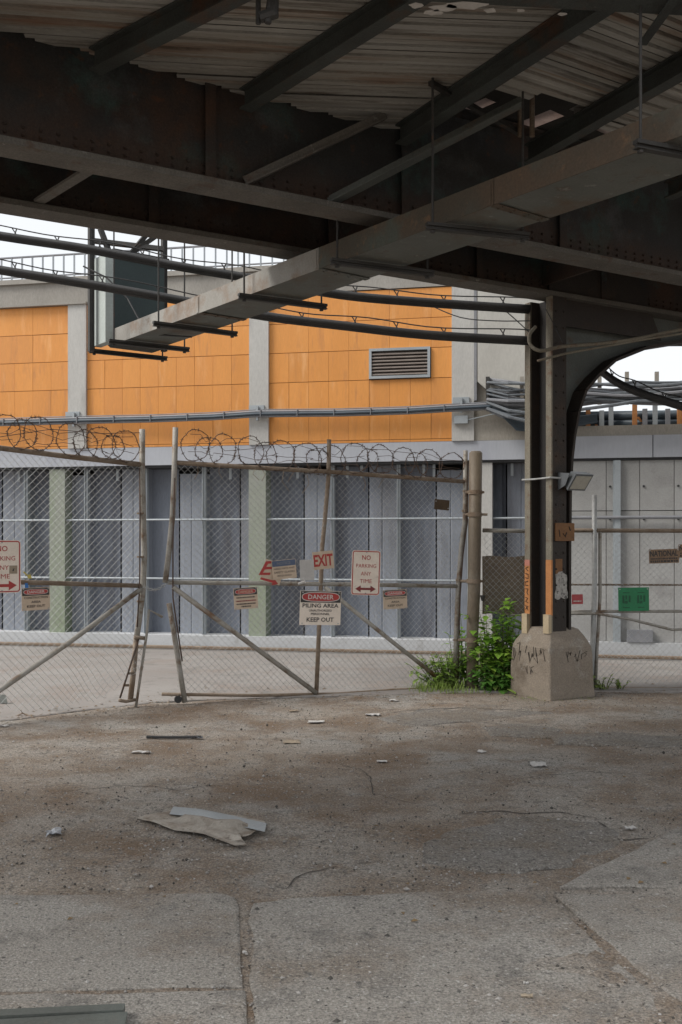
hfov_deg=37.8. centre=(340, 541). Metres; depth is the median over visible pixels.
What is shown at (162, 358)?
trapeze hanger
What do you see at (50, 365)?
industrial building
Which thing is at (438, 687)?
grass
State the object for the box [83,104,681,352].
cable duct
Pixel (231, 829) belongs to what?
crumpled sheet
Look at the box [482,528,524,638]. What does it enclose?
chain link fence
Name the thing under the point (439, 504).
blank board
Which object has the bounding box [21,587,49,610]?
danger sign
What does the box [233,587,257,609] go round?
danger sign
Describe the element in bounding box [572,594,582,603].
red tag
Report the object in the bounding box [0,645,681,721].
yard
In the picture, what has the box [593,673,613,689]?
weed plant
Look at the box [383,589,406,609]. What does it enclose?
danger sign
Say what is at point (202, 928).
pavement
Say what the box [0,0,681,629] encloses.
railway viaduct
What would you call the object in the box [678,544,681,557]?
fence company sign
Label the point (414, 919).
leaf litter
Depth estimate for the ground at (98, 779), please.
6.11 m
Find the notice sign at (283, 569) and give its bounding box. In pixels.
[271,559,296,579]
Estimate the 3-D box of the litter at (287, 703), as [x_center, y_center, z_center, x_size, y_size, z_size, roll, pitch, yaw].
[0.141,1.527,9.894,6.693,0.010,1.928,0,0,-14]
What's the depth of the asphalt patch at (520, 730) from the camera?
8.14 m
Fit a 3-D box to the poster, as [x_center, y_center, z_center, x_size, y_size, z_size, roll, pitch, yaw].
[2.193,0.433,9.910,0.173,0.282,0.003,0,0,-31]
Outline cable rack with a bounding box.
[486,371,681,431]
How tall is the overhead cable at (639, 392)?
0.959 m
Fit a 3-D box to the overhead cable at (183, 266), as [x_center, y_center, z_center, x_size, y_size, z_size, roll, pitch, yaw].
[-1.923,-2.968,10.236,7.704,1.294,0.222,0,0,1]
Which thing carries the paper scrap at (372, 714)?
on the ground at (98, 779)
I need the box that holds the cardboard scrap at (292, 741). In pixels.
[283,739,300,743]
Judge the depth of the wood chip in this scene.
3.37 m
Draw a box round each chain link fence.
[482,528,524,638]
[571,495,681,687]
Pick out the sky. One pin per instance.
(641, 366)
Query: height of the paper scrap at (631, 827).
0.011 m
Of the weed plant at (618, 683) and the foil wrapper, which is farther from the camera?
the weed plant at (618, 683)
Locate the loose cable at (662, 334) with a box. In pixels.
[436,308,681,361]
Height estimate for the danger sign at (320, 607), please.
0.356 m
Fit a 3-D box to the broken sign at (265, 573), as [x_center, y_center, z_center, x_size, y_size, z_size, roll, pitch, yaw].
[-0.679,0.298,9.802,0.277,0.263,0.005,0,0,-21]
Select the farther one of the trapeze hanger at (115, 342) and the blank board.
the trapeze hanger at (115, 342)
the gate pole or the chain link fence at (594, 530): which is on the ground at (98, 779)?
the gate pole
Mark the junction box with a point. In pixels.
(464, 419)
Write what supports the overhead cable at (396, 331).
attached to the steel column
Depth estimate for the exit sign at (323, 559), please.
9.98 m
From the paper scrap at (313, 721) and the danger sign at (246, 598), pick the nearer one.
the paper scrap at (313, 721)
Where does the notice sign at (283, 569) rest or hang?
attached to the chain link gate at (328, 472)
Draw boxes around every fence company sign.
[649,549,678,563]
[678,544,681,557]
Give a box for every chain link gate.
[0,413,162,711]
[161,427,468,702]
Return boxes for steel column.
[510,296,594,700]
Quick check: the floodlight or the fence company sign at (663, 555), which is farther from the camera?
the fence company sign at (663, 555)
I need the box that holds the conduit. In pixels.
[0,397,520,426]
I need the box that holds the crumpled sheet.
[136,806,266,845]
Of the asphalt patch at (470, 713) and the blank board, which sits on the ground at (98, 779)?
the asphalt patch at (470, 713)
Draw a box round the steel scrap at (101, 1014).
[0,1003,126,1023]
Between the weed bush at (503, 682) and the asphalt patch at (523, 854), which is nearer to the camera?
the asphalt patch at (523, 854)
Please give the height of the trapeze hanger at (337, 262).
1.045 m
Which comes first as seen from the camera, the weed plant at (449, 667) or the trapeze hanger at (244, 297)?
the trapeze hanger at (244, 297)
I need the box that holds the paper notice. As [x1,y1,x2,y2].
[298,560,313,584]
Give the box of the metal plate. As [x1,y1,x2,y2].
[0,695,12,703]
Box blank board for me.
[434,499,449,509]
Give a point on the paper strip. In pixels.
(140, 751)
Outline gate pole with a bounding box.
[458,451,487,688]
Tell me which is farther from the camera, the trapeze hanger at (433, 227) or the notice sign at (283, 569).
the notice sign at (283, 569)
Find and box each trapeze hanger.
[89,349,167,361]
[108,232,189,352]
[152,239,237,337]
[238,253,327,310]
[330,220,434,278]
[425,77,529,242]
[633,6,681,158]
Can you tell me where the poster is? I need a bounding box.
[555,571,567,599]
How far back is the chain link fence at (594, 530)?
10.48 m
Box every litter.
[0,682,679,721]
[1,693,681,921]
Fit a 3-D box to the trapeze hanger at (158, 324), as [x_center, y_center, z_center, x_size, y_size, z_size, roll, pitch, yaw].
[-1.447,-2.868,9.943,0.909,1.565,0.045,0,0,-33]
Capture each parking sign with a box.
[0,540,20,592]
[351,550,380,594]
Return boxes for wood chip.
[521,993,533,997]
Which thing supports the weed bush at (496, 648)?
on the yard at (159, 674)
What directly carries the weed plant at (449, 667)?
on the yard at (159, 674)
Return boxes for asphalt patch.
[380,704,550,726]
[417,816,623,877]
[480,723,566,737]
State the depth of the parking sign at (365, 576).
10.16 m
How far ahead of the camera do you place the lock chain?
9.41 m
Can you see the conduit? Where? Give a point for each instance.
(462, 404)
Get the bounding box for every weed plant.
[404,652,463,686]
[442,613,479,684]
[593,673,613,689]
[614,679,631,688]
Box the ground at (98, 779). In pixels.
[0,692,681,1023]
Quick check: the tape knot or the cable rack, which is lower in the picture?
the tape knot
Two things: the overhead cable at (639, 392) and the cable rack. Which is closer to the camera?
the overhead cable at (639, 392)
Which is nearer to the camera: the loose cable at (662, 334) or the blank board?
the loose cable at (662, 334)
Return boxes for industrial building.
[0,245,681,659]
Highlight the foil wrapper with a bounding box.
[45,827,61,835]
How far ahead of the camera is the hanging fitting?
5.22 m
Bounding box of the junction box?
[454,408,524,423]
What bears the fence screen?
attached to the chain link fence at (494, 530)
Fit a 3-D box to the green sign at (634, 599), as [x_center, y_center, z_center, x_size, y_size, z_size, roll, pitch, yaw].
[3.072,0.602,10.446,0.325,0.252,0.010,0,0,1]
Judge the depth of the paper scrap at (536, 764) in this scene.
6.87 m
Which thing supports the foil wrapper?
on the ground at (98, 779)
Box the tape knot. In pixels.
[23,572,31,587]
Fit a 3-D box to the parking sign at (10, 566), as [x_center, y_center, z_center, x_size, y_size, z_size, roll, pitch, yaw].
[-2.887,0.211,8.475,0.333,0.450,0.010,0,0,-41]
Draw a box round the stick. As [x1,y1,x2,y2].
[146,735,200,738]
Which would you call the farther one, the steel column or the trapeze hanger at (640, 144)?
the steel column
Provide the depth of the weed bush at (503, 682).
10.25 m
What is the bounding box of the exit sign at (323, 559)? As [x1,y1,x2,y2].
[312,550,333,569]
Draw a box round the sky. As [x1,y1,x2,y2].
[0,214,681,410]
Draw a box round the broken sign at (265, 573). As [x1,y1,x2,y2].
[259,559,280,584]
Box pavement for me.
[0,825,681,1023]
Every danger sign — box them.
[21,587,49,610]
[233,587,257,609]
[299,591,340,624]
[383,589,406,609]
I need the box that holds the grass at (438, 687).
[403,676,594,701]
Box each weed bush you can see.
[463,598,520,689]
[464,661,511,693]
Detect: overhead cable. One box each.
[0,225,530,313]
[0,259,530,344]
[601,368,681,410]
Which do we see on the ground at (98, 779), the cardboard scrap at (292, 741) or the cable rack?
the cardboard scrap at (292, 741)
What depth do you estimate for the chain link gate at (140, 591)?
9.05 m
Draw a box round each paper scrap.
[308,720,324,722]
[364,713,380,715]
[530,761,546,766]
[624,825,636,829]
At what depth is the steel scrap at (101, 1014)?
3.17 m
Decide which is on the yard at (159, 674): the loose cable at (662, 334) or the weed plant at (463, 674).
the weed plant at (463, 674)
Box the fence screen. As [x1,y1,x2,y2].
[482,556,524,613]
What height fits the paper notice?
0.253 m
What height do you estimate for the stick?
0.030 m
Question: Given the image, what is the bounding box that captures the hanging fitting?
[256,0,278,24]
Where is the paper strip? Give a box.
[132,750,150,752]
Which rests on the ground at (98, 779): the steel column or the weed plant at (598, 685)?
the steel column
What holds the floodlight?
attached to the steel column
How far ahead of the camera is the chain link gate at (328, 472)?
9.96 m
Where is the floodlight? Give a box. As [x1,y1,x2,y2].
[521,471,592,490]
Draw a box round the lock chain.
[143,581,168,590]
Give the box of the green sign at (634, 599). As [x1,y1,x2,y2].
[618,587,648,610]

